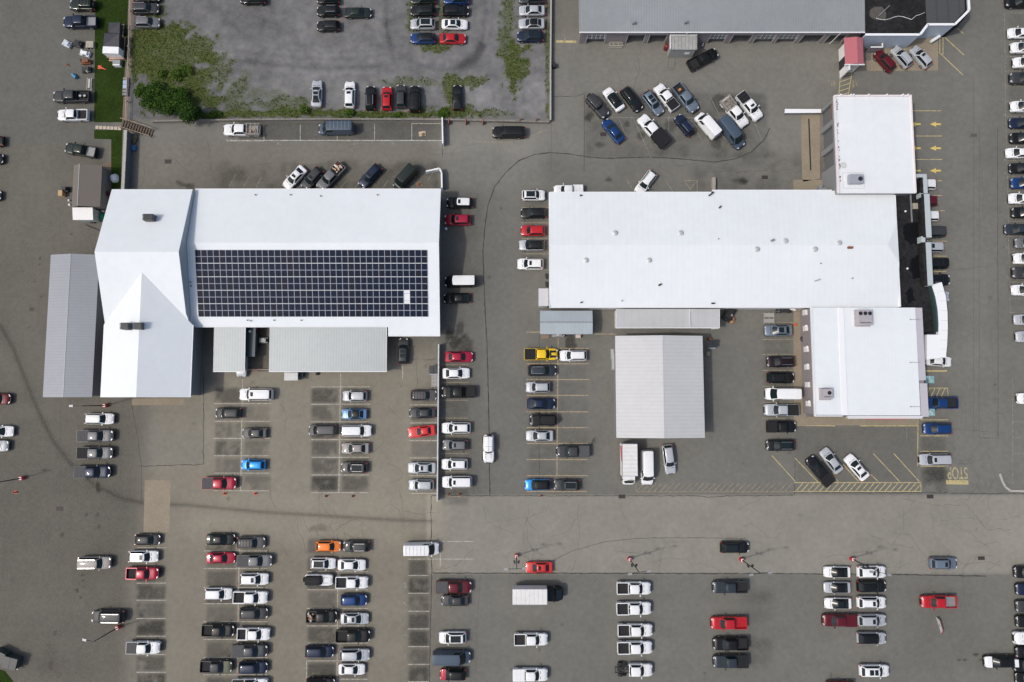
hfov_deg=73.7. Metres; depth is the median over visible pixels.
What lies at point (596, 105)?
offroader
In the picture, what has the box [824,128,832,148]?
garage door
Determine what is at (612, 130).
sedan
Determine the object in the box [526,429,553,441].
sedan
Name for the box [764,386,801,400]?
cargo van
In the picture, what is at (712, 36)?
garage door
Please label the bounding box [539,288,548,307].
corner annex
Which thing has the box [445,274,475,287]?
cargo van
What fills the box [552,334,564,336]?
parts rack
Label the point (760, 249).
showroom building
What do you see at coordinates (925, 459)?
suv
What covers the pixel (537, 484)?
suv
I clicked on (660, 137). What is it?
pickup truck
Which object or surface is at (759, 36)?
garage door
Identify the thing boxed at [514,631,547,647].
pickup truck
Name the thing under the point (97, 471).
pickup truck
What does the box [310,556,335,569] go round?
suv
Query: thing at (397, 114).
shrub
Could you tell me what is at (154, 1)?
suv
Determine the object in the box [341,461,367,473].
suv
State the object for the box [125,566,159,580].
pickup truck
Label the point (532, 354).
pickup truck
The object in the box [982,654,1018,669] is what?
suv
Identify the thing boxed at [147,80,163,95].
shrub
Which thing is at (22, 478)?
lamp post
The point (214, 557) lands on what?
sedan
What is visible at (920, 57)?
suv
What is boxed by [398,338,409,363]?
suv
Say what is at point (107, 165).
bare soil
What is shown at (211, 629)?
pickup truck
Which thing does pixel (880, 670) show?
suv
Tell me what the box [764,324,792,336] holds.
sedan
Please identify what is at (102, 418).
suv
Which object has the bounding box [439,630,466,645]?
suv
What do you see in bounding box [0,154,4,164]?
sedan
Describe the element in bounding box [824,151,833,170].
garage door
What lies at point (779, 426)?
pickup truck
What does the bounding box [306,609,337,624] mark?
pickup truck
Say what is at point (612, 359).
stacked sheets
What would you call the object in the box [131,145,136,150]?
blue crate
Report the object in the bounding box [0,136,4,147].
sedan
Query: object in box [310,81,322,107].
sedan
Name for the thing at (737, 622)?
pickup truck
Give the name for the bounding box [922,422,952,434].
suv
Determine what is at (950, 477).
painted word
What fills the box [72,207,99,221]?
shed extension
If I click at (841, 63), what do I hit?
doorway
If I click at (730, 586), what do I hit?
pickup truck
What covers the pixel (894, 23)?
workshop building
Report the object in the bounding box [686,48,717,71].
pickup truck
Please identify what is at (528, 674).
pickup truck
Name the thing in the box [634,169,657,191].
suv
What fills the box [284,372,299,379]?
equipment box
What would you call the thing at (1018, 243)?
suv
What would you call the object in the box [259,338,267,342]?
engine block
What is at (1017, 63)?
suv
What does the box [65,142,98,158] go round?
pickup truck
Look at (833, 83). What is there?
worn yellow lettering
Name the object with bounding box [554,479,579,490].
suv
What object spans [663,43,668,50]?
red tank
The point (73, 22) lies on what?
pickup truck
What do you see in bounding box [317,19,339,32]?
suv
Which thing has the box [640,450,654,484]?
cargo van
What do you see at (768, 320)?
slab ramp
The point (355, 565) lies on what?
sedan
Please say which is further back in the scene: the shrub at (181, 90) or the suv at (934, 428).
the shrub at (181, 90)
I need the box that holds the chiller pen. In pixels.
[865,43,882,52]
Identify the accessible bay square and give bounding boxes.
[926,376,934,415]
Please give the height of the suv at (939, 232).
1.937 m
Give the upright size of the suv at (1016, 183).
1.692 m
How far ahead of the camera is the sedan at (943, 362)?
117.13 m
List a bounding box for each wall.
[121,130,132,188]
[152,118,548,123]
[550,0,551,121]
[783,109,820,114]
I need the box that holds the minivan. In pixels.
[309,424,336,436]
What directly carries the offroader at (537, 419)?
on the ground at (278, 48)
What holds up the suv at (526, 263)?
on the ground at (278, 48)
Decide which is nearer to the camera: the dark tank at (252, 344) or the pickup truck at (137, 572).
the pickup truck at (137, 572)
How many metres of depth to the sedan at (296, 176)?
119.78 m
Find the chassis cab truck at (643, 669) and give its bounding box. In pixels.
[615,661,652,678]
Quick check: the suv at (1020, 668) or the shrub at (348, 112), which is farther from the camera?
the shrub at (348, 112)
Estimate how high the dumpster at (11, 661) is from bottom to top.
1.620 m
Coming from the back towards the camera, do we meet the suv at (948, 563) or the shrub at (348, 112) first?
the shrub at (348, 112)
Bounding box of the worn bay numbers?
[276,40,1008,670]
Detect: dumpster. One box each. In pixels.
[0,647,11,664]
[1,653,23,670]
[429,365,437,374]
[708,340,716,348]
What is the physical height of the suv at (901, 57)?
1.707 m
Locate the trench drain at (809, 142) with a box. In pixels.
[808,119,810,169]
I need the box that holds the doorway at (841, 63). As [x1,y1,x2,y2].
[839,56,844,70]
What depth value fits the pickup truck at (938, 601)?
113.65 m
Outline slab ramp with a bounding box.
[763,312,774,323]
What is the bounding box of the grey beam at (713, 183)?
[711,177,715,191]
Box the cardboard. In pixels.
[419,131,425,136]
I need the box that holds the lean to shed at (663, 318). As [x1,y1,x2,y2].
[615,309,719,328]
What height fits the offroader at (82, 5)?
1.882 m
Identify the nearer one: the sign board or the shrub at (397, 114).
the sign board
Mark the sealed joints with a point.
(488, 386)
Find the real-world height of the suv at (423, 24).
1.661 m
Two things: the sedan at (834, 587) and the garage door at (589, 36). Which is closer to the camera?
the sedan at (834, 587)
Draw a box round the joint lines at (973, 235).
[551,76,973,435]
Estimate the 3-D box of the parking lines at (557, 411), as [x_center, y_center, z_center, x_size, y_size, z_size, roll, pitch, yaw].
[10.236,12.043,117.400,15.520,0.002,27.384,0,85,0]
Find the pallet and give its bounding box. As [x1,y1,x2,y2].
[431,375,437,386]
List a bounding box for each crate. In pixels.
[58,190,65,196]
[86,41,95,48]
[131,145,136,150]
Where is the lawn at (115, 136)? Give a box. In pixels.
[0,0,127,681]
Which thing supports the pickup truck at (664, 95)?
on the ground at (278, 48)
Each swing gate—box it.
[426,168,442,190]
[442,117,443,146]
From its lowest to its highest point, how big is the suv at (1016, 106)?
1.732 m
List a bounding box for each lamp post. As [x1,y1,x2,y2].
[0,476,25,481]
[69,403,108,406]
[82,624,121,641]
[504,553,525,569]
[627,557,650,575]
[739,557,771,575]
[849,557,891,575]
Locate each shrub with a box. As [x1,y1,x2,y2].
[133,83,148,97]
[139,89,161,110]
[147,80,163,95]
[153,95,175,116]
[156,69,167,78]
[160,85,176,98]
[167,93,190,114]
[168,67,184,81]
[176,86,189,95]
[180,64,191,75]
[207,109,222,118]
[299,106,309,114]
[344,108,353,117]
[392,111,400,120]
[437,106,448,117]
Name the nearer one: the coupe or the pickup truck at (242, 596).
the pickup truck at (242, 596)
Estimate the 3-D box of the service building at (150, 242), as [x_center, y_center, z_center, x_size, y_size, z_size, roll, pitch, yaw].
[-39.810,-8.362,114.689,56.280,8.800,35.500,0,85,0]
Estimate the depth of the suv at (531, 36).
121.67 m
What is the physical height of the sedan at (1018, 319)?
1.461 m
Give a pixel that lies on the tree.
(188, 112)
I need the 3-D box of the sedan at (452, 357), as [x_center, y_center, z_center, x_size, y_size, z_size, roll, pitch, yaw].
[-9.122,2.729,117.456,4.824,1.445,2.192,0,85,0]
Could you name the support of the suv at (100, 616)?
on the ground at (278, 48)
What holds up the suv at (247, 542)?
on the ground at (278, 48)
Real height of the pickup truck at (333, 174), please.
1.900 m
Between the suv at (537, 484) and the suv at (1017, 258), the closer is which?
the suv at (537, 484)
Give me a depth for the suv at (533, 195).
119.25 m
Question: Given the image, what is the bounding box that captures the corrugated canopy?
[667,35,696,57]
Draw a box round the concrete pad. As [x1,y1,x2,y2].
[132,38,937,531]
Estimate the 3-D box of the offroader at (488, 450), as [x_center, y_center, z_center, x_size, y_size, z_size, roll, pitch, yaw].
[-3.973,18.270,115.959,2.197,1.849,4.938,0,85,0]
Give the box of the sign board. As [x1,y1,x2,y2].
[936,617,943,633]
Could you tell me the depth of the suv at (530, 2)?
122.52 m
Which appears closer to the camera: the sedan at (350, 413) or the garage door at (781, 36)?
the sedan at (350, 413)
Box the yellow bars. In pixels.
[556,40,967,484]
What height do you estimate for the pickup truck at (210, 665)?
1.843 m
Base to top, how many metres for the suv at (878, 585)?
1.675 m
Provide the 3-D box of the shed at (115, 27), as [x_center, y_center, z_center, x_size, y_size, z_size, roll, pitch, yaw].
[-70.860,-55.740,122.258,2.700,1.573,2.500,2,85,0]
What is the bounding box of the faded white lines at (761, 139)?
[229,13,1023,483]
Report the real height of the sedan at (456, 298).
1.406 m
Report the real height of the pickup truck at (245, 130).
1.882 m
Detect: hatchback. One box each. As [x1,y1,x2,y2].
[134,533,160,545]
[241,459,265,470]
[315,540,340,552]
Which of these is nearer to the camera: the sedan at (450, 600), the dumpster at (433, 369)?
the sedan at (450, 600)
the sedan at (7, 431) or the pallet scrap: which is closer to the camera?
the sedan at (7, 431)
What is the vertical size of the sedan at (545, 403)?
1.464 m
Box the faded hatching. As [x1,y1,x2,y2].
[636,483,793,491]
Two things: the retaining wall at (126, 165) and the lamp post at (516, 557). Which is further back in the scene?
the retaining wall at (126, 165)
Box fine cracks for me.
[57,44,1021,678]
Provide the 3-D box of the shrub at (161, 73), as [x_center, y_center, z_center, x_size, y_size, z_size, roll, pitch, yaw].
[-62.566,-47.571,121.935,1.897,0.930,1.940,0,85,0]
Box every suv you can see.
[0,393,11,404]
[0,440,9,451]
[77,555,112,570]
[84,412,114,424]
[92,609,125,624]
[128,549,159,563]
[132,1,159,15]
[133,0,160,3]
[134,15,160,29]
[204,586,232,600]
[216,407,241,418]
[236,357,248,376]
[236,536,265,549]
[238,660,267,675]
[239,387,273,400]
[239,572,269,586]
[239,606,268,620]
[240,0,266,5]
[301,165,324,188]
[304,644,334,658]
[306,676,335,681]
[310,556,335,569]
[317,0,339,5]
[317,4,339,18]
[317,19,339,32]
[339,647,369,662]
[340,593,367,606]
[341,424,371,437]
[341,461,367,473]
[343,81,355,108]
[343,390,367,401]
[343,540,369,552]
[358,162,382,188]
[364,86,376,110]
[381,87,392,110]
[394,85,406,108]
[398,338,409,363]
[408,86,420,112]
[408,479,433,490]
[410,5,435,17]
[410,17,435,30]
[410,32,435,45]
[410,389,436,401]
[411,0,435,5]
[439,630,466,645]
[440,667,465,681]
[441,422,470,434]
[441,458,467,470]
[442,4,468,17]
[442,439,467,451]
[442,475,471,488]
[444,0,468,5]
[444,213,470,225]
[446,196,472,208]
[492,125,524,139]
[517,29,543,43]
[517,257,543,269]
[519,0,544,5]
[519,238,544,250]
[520,206,546,218]
[520,224,544,236]
[522,190,544,201]
[524,479,550,490]
[526,381,549,392]
[528,364,555,376]
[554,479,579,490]
[559,349,586,361]
[620,85,642,112]
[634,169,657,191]
[641,89,663,116]
[661,444,675,473]
[674,114,695,136]
[720,541,748,554]
[765,439,794,451]
[766,355,795,367]
[766,371,793,383]
[826,679,854,681]
[856,565,885,579]
[856,579,885,593]
[856,595,885,609]
[856,613,885,627]
[856,631,885,645]
[858,663,888,678]
[873,50,896,72]
[890,46,913,69]
[909,45,932,69]
[917,453,951,466]
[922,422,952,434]
[926,240,944,253]
[927,179,936,190]
[928,556,956,570]
[930,196,937,206]
[930,210,939,221]
[931,226,946,238]
[932,257,948,269]
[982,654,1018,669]
[1008,131,1023,144]
[1009,40,1023,54]
[1009,99,1023,113]
[1009,176,1023,189]
[1010,206,1023,218]
[1011,55,1023,69]
[1012,252,1023,264]
[1012,565,1023,577]
[1012,657,1023,671]
[1013,238,1023,248]
[1014,331,1023,342]
[1014,582,1023,594]
[1014,599,1023,611]
[1014,614,1023,627]
[1014,645,1023,657]
[1015,393,1023,403]
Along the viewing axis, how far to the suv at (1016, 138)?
120.38 m
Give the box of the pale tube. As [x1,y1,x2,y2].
[930,35,940,42]
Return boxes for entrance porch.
[839,37,864,78]
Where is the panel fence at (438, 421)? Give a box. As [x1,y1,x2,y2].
[437,344,439,500]
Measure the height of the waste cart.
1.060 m
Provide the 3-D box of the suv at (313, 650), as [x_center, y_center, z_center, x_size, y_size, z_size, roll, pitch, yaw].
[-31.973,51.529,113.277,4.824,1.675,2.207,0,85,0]
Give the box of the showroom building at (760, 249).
[549,174,947,358]
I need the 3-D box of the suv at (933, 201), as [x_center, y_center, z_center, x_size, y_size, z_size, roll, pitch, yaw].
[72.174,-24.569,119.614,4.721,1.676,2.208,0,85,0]
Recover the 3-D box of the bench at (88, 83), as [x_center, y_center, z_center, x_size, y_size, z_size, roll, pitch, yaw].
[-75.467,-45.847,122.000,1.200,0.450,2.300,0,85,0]
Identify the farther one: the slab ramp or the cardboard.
the cardboard
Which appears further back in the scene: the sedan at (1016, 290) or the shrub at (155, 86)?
the shrub at (155, 86)
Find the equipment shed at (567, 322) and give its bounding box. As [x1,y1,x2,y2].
[540,311,592,334]
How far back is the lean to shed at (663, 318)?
115.54 m
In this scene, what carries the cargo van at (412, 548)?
on the ground at (278, 48)
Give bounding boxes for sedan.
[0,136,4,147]
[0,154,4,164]
[0,425,14,437]
[206,533,235,546]
[206,551,235,564]
[242,427,267,438]
[282,164,307,188]
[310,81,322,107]
[337,558,365,571]
[338,662,365,674]
[340,611,368,625]
[341,408,367,419]
[342,442,369,454]
[344,6,371,19]
[408,462,435,474]
[409,407,435,418]
[439,32,465,45]
[441,17,467,30]
[441,594,468,607]
[442,368,469,378]
[444,293,470,303]
[445,351,472,362]
[451,85,462,110]
[518,17,544,30]
[519,5,544,17]
[525,561,552,572]
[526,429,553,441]
[527,397,554,409]
[601,118,625,144]
[602,87,625,112]
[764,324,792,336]
[819,447,843,474]
[823,565,850,578]
[823,581,850,594]
[823,596,851,610]
[843,453,870,481]
[925,356,951,366]
[944,291,948,301]
[1003,223,1023,235]
[1004,146,1023,158]
[1006,26,1023,39]
[1007,192,1023,204]
[1008,116,1023,129]
[1008,162,1023,174]
[1010,283,1023,295]
[1012,314,1023,325]
[1014,671,1023,681]
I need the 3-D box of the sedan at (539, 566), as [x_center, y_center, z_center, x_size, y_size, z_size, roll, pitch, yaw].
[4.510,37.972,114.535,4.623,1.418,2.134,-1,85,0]
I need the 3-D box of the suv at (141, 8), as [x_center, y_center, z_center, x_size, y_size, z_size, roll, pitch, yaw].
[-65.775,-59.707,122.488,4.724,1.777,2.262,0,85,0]
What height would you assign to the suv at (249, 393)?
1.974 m
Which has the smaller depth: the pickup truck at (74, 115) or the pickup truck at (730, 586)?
the pickup truck at (730, 586)
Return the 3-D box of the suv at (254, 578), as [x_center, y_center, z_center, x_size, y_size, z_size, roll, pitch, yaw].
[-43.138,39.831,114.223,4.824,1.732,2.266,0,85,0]
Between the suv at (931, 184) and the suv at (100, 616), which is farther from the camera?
the suv at (931, 184)
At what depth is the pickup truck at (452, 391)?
116.50 m
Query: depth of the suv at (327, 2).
122.52 m
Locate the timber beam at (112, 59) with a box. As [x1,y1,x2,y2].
[109,58,124,61]
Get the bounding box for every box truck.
[512,585,562,604]
[620,443,637,483]
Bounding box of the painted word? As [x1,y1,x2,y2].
[948,467,967,478]
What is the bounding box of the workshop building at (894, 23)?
[578,0,969,47]
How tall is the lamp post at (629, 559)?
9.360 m
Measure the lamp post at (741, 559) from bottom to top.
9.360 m
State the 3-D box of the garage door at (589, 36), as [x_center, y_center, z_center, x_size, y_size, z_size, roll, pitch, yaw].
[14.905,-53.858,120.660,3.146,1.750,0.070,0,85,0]
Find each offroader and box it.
[70,0,95,12]
[303,573,333,586]
[482,434,494,462]
[529,413,556,426]
[584,93,609,119]
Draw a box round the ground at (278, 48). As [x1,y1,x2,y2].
[0,0,1023,681]
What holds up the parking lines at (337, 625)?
on the ground at (278, 48)
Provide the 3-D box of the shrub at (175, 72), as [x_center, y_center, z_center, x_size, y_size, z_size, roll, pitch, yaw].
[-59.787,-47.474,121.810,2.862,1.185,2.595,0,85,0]
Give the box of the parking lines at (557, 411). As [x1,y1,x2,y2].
[527,332,588,491]
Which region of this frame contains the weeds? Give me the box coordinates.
[125,0,549,118]
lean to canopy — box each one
[213,327,249,371]
[269,327,387,371]
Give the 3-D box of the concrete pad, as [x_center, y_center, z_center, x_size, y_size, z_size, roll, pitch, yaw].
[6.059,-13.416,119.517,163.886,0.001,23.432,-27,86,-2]
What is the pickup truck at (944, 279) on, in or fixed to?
on the ground at (278, 48)
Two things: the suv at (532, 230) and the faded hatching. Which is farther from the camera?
the suv at (532, 230)
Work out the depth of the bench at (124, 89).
121.79 m
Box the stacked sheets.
[611,349,613,369]
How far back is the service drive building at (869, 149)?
115.24 m
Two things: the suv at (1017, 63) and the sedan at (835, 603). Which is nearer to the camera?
the sedan at (835, 603)
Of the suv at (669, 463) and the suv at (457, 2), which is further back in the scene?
the suv at (457, 2)
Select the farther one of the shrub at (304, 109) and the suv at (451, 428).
the shrub at (304, 109)
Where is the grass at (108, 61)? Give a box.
[94,0,127,120]
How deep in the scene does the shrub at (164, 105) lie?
119.98 m
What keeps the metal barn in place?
on the ground at (278, 48)
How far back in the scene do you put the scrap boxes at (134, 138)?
121.06 m
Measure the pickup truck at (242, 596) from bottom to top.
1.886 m
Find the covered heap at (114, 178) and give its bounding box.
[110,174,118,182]
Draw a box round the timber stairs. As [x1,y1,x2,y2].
[117,118,154,137]
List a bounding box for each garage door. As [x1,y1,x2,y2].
[587,35,604,38]
[710,35,726,38]
[756,35,775,38]
[778,35,797,38]
[823,107,830,126]
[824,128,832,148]
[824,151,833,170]
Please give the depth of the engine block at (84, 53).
122.01 m
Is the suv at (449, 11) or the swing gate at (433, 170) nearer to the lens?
the swing gate at (433, 170)
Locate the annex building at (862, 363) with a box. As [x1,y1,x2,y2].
[800,308,928,418]
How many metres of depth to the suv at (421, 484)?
115.19 m
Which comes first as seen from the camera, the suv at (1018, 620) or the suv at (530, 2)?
the suv at (1018, 620)
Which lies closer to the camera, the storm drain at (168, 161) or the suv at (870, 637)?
the suv at (870, 637)
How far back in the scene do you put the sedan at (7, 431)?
116.25 m
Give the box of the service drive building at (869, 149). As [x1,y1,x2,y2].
[820,94,916,195]
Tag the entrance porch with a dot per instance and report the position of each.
(851, 58)
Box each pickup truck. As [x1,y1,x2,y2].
[53,88,90,103]
[57,107,89,122]
[63,13,98,29]
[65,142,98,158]
[73,464,111,479]
[76,428,114,442]
[76,446,113,460]
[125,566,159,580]
[126,639,161,655]
[199,658,232,674]
[201,476,236,490]
[201,622,234,638]
[223,122,260,136]
[231,642,268,659]
[232,589,268,605]
[232,676,268,681]
[236,553,272,568]
[237,626,270,641]
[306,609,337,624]
[316,160,346,188]
[335,575,368,590]
[335,628,370,644]
[436,579,471,595]
[442,384,474,398]
[513,666,547,681]
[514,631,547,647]
[524,347,557,360]
[553,183,582,191]
[556,444,589,458]
[616,580,650,596]
[616,600,650,616]
[617,622,652,638]
[617,639,651,656]
[637,114,671,149]
[653,83,679,112]
[671,81,698,113]
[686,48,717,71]
[710,615,746,631]
[711,579,747,594]
[712,635,748,652]
[712,653,748,670]
[719,94,748,128]
[735,90,762,121]
[763,402,798,416]
[766,420,795,433]
[805,455,835,487]
[821,613,856,628]
[919,594,956,609]
[928,396,958,409]
[933,272,949,285]
[1004,0,1023,9]
[1008,70,1023,85]
[1010,267,1023,278]
[1012,630,1023,644]
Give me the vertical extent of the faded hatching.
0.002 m
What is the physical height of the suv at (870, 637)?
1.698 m
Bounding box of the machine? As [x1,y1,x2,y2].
[61,186,69,191]
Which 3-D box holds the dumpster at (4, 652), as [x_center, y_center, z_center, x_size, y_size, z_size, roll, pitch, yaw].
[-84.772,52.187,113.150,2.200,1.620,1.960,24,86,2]
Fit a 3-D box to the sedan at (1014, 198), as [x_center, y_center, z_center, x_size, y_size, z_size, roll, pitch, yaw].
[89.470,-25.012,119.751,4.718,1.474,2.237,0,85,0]
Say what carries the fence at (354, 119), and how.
on the ground at (278, 48)
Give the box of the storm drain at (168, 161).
[165,159,171,163]
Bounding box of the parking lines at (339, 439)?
[214,366,436,493]
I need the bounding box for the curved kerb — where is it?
[999,473,1023,491]
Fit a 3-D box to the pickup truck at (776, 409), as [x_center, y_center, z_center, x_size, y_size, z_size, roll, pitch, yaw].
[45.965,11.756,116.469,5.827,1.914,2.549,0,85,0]
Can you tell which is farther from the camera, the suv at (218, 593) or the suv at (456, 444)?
the suv at (456, 444)
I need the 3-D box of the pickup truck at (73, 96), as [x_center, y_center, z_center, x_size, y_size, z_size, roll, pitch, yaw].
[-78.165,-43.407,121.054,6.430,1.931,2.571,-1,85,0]
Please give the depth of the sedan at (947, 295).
118.26 m
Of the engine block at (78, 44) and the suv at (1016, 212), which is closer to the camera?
the suv at (1016, 212)
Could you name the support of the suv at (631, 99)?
on the ground at (278, 48)
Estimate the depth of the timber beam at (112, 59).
122.31 m
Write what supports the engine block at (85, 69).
on the ground at (278, 48)
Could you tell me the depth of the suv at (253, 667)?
112.70 m
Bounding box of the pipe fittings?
[775,309,790,312]
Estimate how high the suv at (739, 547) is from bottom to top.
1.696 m
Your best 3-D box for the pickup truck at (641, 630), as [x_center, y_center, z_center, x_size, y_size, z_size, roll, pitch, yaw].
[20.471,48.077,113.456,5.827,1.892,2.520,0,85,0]
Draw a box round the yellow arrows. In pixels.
[913,122,940,172]
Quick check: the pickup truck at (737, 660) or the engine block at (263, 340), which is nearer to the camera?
the pickup truck at (737, 660)
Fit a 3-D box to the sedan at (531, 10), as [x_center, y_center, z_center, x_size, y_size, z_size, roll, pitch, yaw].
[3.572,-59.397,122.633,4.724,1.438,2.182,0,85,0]
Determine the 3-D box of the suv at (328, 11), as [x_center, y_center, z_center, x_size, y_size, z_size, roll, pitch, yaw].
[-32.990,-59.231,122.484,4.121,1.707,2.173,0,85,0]
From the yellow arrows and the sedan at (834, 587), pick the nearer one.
the sedan at (834, 587)
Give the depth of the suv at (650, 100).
120.71 m
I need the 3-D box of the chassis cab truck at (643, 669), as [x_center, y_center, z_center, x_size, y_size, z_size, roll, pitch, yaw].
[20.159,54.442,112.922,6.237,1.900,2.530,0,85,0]
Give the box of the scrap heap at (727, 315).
[721,309,735,322]
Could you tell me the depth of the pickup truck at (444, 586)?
113.72 m
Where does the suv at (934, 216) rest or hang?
on the ground at (278, 48)
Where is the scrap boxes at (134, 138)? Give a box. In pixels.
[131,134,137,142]
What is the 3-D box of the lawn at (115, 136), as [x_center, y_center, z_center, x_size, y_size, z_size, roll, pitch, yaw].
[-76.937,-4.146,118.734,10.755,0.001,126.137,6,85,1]
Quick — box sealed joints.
[132,70,1023,681]
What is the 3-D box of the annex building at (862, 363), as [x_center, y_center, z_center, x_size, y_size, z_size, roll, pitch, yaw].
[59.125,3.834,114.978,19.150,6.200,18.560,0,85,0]
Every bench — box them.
[86,78,92,89]
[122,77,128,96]
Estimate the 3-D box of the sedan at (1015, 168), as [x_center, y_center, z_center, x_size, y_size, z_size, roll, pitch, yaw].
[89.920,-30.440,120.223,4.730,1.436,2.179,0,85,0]
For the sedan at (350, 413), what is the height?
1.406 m
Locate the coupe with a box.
[407,425,435,437]
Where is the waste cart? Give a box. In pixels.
[298,372,304,376]
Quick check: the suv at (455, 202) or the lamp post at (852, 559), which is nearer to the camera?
the lamp post at (852, 559)
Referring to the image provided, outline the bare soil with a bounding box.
[103,0,132,191]
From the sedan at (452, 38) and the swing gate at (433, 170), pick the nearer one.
the swing gate at (433, 170)
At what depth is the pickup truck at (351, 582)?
113.94 m
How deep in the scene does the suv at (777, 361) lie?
116.86 m
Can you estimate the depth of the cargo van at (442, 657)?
111.74 m
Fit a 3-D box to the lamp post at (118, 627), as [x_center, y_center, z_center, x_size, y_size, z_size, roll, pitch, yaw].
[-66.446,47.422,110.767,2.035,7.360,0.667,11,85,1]
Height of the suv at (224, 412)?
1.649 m
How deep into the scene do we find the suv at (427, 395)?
116.36 m
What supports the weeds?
on the ground at (278, 48)
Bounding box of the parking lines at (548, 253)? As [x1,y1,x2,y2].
[441,125,792,496]
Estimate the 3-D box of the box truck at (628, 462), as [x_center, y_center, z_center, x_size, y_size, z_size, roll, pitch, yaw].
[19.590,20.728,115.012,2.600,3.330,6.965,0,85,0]
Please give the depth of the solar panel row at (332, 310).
114.69 m
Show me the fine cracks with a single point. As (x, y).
(615, 502)
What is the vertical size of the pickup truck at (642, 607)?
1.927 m
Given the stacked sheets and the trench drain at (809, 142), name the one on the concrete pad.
the trench drain at (809, 142)
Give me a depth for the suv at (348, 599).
113.55 m
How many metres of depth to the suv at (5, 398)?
116.63 m
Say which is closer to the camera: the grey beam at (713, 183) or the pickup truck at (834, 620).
the pickup truck at (834, 620)
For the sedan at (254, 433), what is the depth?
116.12 m
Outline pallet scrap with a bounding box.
[416,181,422,187]
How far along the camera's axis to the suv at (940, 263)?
117.68 m
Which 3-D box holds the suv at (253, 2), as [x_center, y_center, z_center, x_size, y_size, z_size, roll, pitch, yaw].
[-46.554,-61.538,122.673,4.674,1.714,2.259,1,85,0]
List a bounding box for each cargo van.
[319,120,354,135]
[393,163,417,188]
[403,541,439,556]
[432,649,470,665]
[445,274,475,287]
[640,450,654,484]
[694,112,721,139]
[716,114,744,149]
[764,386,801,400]
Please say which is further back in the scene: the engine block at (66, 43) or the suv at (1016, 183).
the engine block at (66, 43)
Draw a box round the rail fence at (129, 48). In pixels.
[125,0,131,121]
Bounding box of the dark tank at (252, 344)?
[245,327,260,356]
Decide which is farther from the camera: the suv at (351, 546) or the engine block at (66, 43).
the engine block at (66, 43)
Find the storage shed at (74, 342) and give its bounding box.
[43,254,104,396]
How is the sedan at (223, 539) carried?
on the ground at (278, 48)
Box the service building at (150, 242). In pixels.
[95,189,442,396]
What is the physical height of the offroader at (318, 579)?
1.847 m
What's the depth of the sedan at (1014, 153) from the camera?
120.26 m
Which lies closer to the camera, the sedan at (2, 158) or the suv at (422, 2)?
the sedan at (2, 158)
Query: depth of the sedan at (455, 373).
116.95 m
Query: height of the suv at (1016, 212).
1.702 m
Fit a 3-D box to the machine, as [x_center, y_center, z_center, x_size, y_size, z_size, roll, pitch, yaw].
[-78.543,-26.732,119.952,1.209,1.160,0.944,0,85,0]
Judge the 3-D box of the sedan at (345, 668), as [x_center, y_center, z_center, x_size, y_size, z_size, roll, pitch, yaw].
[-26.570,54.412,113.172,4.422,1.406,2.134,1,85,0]
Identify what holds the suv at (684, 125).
on the ground at (278, 48)
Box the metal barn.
[613,335,704,437]
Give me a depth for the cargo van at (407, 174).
118.56 m
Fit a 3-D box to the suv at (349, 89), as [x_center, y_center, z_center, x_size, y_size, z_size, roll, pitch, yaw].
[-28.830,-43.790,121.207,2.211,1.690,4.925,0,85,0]
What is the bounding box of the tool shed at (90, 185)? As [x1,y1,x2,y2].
[72,164,109,209]
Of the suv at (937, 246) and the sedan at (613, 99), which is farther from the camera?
the sedan at (613, 99)
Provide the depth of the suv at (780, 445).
115.71 m
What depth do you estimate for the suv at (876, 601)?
113.51 m
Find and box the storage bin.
[113,60,121,66]
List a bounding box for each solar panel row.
[195,250,426,262]
[196,263,427,276]
[196,277,427,289]
[197,290,427,302]
[198,304,427,316]
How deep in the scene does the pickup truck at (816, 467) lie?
115.26 m
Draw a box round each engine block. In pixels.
[61,39,72,48]
[73,39,83,48]
[78,49,90,57]
[79,59,91,64]
[82,66,91,73]
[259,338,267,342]
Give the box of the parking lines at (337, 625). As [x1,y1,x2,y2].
[137,123,473,681]
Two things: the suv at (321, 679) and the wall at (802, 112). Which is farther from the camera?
the wall at (802, 112)
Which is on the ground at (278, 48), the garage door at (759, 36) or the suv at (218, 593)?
the suv at (218, 593)
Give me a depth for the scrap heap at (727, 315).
117.86 m
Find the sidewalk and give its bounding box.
[794,309,917,424]
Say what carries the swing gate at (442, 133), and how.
on the ground at (278, 48)
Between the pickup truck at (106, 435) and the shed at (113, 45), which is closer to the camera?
the pickup truck at (106, 435)
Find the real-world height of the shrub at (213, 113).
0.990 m
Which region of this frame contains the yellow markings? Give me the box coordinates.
[772,28,963,491]
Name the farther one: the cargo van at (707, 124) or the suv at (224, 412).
the cargo van at (707, 124)
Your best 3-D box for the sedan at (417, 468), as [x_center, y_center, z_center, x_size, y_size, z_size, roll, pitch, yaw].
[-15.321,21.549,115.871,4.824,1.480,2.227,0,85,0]

